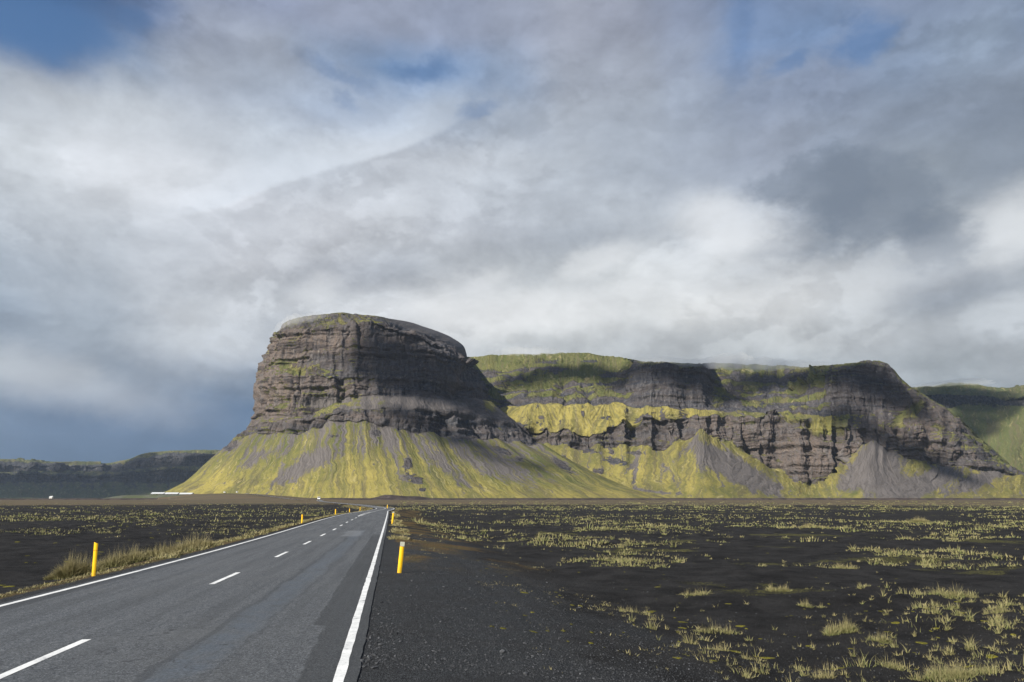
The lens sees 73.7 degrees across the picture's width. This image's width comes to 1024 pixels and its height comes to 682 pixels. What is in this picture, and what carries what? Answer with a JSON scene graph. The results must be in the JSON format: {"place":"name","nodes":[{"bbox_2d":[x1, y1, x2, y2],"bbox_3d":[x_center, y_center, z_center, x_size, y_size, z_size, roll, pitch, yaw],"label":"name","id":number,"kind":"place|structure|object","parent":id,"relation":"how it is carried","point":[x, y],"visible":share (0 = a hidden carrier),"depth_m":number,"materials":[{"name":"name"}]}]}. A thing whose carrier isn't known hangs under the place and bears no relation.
{"place":"outdoors","nodes":[
{"label":"outdoors","id":0,"kind":"place"},
{"bbox_2d":[0,450,219,498],"bbox_3d":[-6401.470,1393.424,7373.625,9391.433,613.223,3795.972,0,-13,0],"label":"hills","id":1,"kind":"structure","parent":0,"point":[149,473],"depth_m":6367.32,"materials":[{"name":"grey stone"}]},
{"bbox_2d":[165,492,178,494],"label":"farm building","id":2,"kind":"structure","parent":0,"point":[169,493],"depth_m":1439.44,"materials":[{"name":"metal"}]},
{"bbox_2d":[0,493,394,681],"bbox_3d":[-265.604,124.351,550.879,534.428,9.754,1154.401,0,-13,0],"label":"road","id":3,"kind":"structure","parent":0,"point":[293,604],"depth_m":11.18,"materials":[{"name":"grey asphalt"}]},
{"bbox_2d":[165,312,664,497],"bbox_3d":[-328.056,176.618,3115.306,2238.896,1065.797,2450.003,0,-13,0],"label":"mountain","id":4,"kind":"structure","parent":0,"point":[349,405],"depth_m":2273.99,"materials":[{"name":"grey stone"}]},
{"bbox_2d":[0,493,1023,681],"bbox_3d":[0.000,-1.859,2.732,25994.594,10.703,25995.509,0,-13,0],"label":"ground","id":5,"kind":"structure","parent":0,"point":[40,554],"depth_m":22.34,"materials":[{"name":"black soil"}]},
{"bbox_2d":[43,547,106,579],"bbox_3d":[-13.667,6.921,21.382,2.104,1.116,1.505,0,-13,0],"label":"grass clump","id":6,"kind":"object","parent":5,"relation":"on","point":[69,569],"visible":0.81,"depth_m":21.17,"materials":[{"name":"plant"}]},
{"bbox_2d":[92,542,97,575],"bbox_3d":[-10.939,5.840,17.877,0.100,1.110,0.040,-2,-13,-6],"label":"marker post","id":7,"kind":"object","parent":5,"relation":"on","point":[95,552],"visible":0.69,"depth_m":17.90,"materials":[{"name":"yellow plastic"}]},
{"bbox_2d":[108,495,140,497],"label":"farm rise","id":8,"kind":"structure","parent":5,"relation":"on","point":[123,496],"depth_m":1462.28,"materials":[{"name":"green plant"}]},
{"bbox_2d":[96,544,165,568],"bbox_3d":[-14.024,7.776,24.970,3.081,1.062,1.931,0,-13,0],"label":"grass clump","id":9,"kind":"object","parent":5,"relation":"on","point":[123,560],"visible":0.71,"depth_m":24.83,"materials":[{"name":"plant"}]},
{"bbox_2d":[126,494,180,497],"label":"green bank","id":10,"kind":"structure","parent":5,"relation":"on","point":[154,496],"depth_m":1044.57,"materials":[{"name":"green plant"}]},
{"bbox_2d":[124,530,224,556],"bbox_3d":[-14.871,8.913,30.309,4.558,1.241,2.380,0,-13,0],"label":"grass clump","id":11,"kind":"object","parent":5,"relation":"on","point":[197,542],"visible":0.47,"depth_m":29.94,"materials":[{"name":"plant"}]},
{"bbox_2d":[374,495,426,497],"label":"gravel mound","id":12,"kind":"object","parent":5,"relation":"on","point":[390,496],"visible":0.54,"depth_m":1159.54,"materials":[{"name":"grey gravel"}]},
{"bbox_2d":[397,542,404,572],"bbox_3d":[-2.988,5.928,18.292,0.117,1.054,0.040,6,-14,-7],"label":"marker post","id":13,"kind":"object","parent":5,"relation":"on","point":[400,560],"visible":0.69,"depth_m":18.32,"materials":[{"name":"yellow plastic"}]},
{"bbox_2d":[0,501,1023,681],"bbox_3d":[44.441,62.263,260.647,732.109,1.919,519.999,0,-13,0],"label":"grass","id":14,"kind":"structure","parent":5,"relation":"on","point":[171,554],"depth_m":40.80,"materials":[{"name":"plant"}]},
{"bbox_2d":[0,498,1023,499],"bbox_3d":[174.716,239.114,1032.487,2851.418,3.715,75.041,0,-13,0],"label":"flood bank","id":15,"kind":"structure","parent":5,"relation":"on","point":[575,498],"depth_m":1031.21,"materials":[{"name":"brown soil"}]},
{"bbox_2d":[0,526,1023,669],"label":"moss","id":16,"kind":"object","parent":5,"relation":"on","point":[989,656],"visible":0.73,"depth_m":13.19,"materials":[{"name":"green plant"}]},
{"bbox_2d":[614,606,653,615],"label":"grass clump","id":17,"kind":"object","parent":5,"relation":"on","point":[635,611],"visible":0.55,"depth_m":16.35,"materials":[{"name":"beige plant"}]},
{"bbox_2d":[681,585,711,595],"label":"grass clump","id":18,"kind":"object","parent":5,"relation":"on","point":[698,593],"visible":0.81,"depth_m":19.42,"materials":[{"name":"plant"}]},
{"bbox_2d":[690,622,737,634],"bbox_3d":[4.218,5.930,14.263,1.134,0.386,0.607,0,-13,0],"label":"grass clump","id":19,"kind":"object","parent":5,"relation":"on","point":[720,630],"visible":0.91,"depth_m":14.20,"materials":[{"name":"beige plant"}]},
{"bbox_2d":[738,652,764,660],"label":"grass clump","id":20,"kind":"object","parent":5,"relation":"on","point":[744,657],"visible":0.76,"depth_m":11.61,"materials":[{"name":"beige plant"}]},
{"bbox_2d":[766,583,792,591],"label":"grass clump","id":21,"kind":"object","parent":5,"relation":"on","point":[776,589],"visible":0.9,"depth_m":20.65,"materials":[{"name":"plant"}]},
{"bbox_2d":[800,522,822,527],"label":"grass clump","id":22,"kind":"object","parent":5,"relation":"on","point":[811,525],"visible":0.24,"depth_m":64.82,"materials":[{"name":"plant"}]},
{"bbox_2d":[797,599,826,607],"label":"grass clump","id":23,"kind":"object","parent":5,"relation":"on","point":[805,604],"visible":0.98,"depth_m":17.19,"materials":[{"name":"plant"}]},
{"bbox_2d":[810,662,837,679],"bbox_3d":[4.741,4.986,10.368,0.544,0.319,0.407,0,-13,0],"label":"grass clump","id":24,"kind":"object","parent":5,"relation":"on","point":[826,676],"visible":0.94,"depth_m":10.36,"materials":[{"name":"beige plant"}]},
{"bbox_2d":[819,563,859,568],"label":"grass clump","id":25,"kind":"object","parent":5,"relation":"on","point":[843,567],"visible":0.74,"depth_m":26.18,"materials":[{"name":"plant"}]},
{"bbox_2d":[820,615,861,635],"bbox_3d":[6.631,5.744,13.908,0.941,0.484,0.697,0,-13,0],"label":"grass clump","id":26,"kind":"object","parent":5,"relation":"on","point":[836,629],"visible":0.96,"depth_m":13.78,"materials":[{"name":"beige plant"}]},
{"bbox_2d":[865,629,891,643],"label":"grass clump","id":27,"kind":"object","parent":5,"relation":"on","point":[883,639],"visible":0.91,"depth_m":13.03,"materials":[{"name":"beige plant"}]},
{"bbox_2d":[876,648,910,671],"bbox_3d":[6.172,5.181,11.128,0.607,0.373,0.490,0,-13,0],"label":"grass clump","id":28,"kind":"object","parent":5,"relation":"on","point":[891,665],"visible":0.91,"depth_m":11.07,"materials":[{"name":"beige plant"}]},
{"bbox_2d":[906,517,930,522],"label":"grass clump","id":29,"kind":"object","parent":5,"relation":"on","point":[918,520],"visible":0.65,"depth_m":76.19,"materials":[{"name":"plant"}]},
{"bbox_2d":[926,582,981,599],"bbox_3d":[11.513,6.468,17.865,1.204,0.552,0.980,-12,-18,43],"label":"grass clump","id":30,"kind":"object","parent":5,"relation":"on","point":[957,594],"visible":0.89,"depth_m":17.72,"materials":[{"name":"plant"}]},
{"bbox_2d":[920,658,998,681],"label":"grass clump","id":31,"kind":"object","parent":5,"relation":"on","point":[949,674],"visible":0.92,"depth_m":10.50,"materials":[{"name":"beige plant"}]},
{"bbox_2d":[990,606,1010,613],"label":"grass clump","id":32,"kind":"object","parent":5,"relation":"on","point":[999,611],"visible":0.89,"depth_m":15.25,"materials":[{"name":"plant"}]},
{"bbox_2d":[0,0,1023,462],"label":"sky","id":33,"kind":"structure","parent":0,"point":[797,183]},
{"bbox_2d":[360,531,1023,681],"bbox_3d":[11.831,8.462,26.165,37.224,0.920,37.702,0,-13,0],"label":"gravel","id":34,"kind":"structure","parent":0,"point":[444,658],"depth_m":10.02,"materials":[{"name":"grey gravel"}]},
{"bbox_2d":[465,353,1023,497],"bbox_3d":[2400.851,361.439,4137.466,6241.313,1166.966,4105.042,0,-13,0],"label":"plateau","id":35,"kind":"structure","parent":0,"point":[870,429],"depth_m":2582.91,"materials":[{"name":"grey stone"}]},
{"bbox_2d":[913,383,1023,470],"bbox_3d":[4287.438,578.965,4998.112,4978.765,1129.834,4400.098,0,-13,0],"label":"mountain","id":36,"kind":"structure","parent":0,"point":[993,417],"depth_m":4152.62,"materials":[{"name":"green plant"}]}
]}

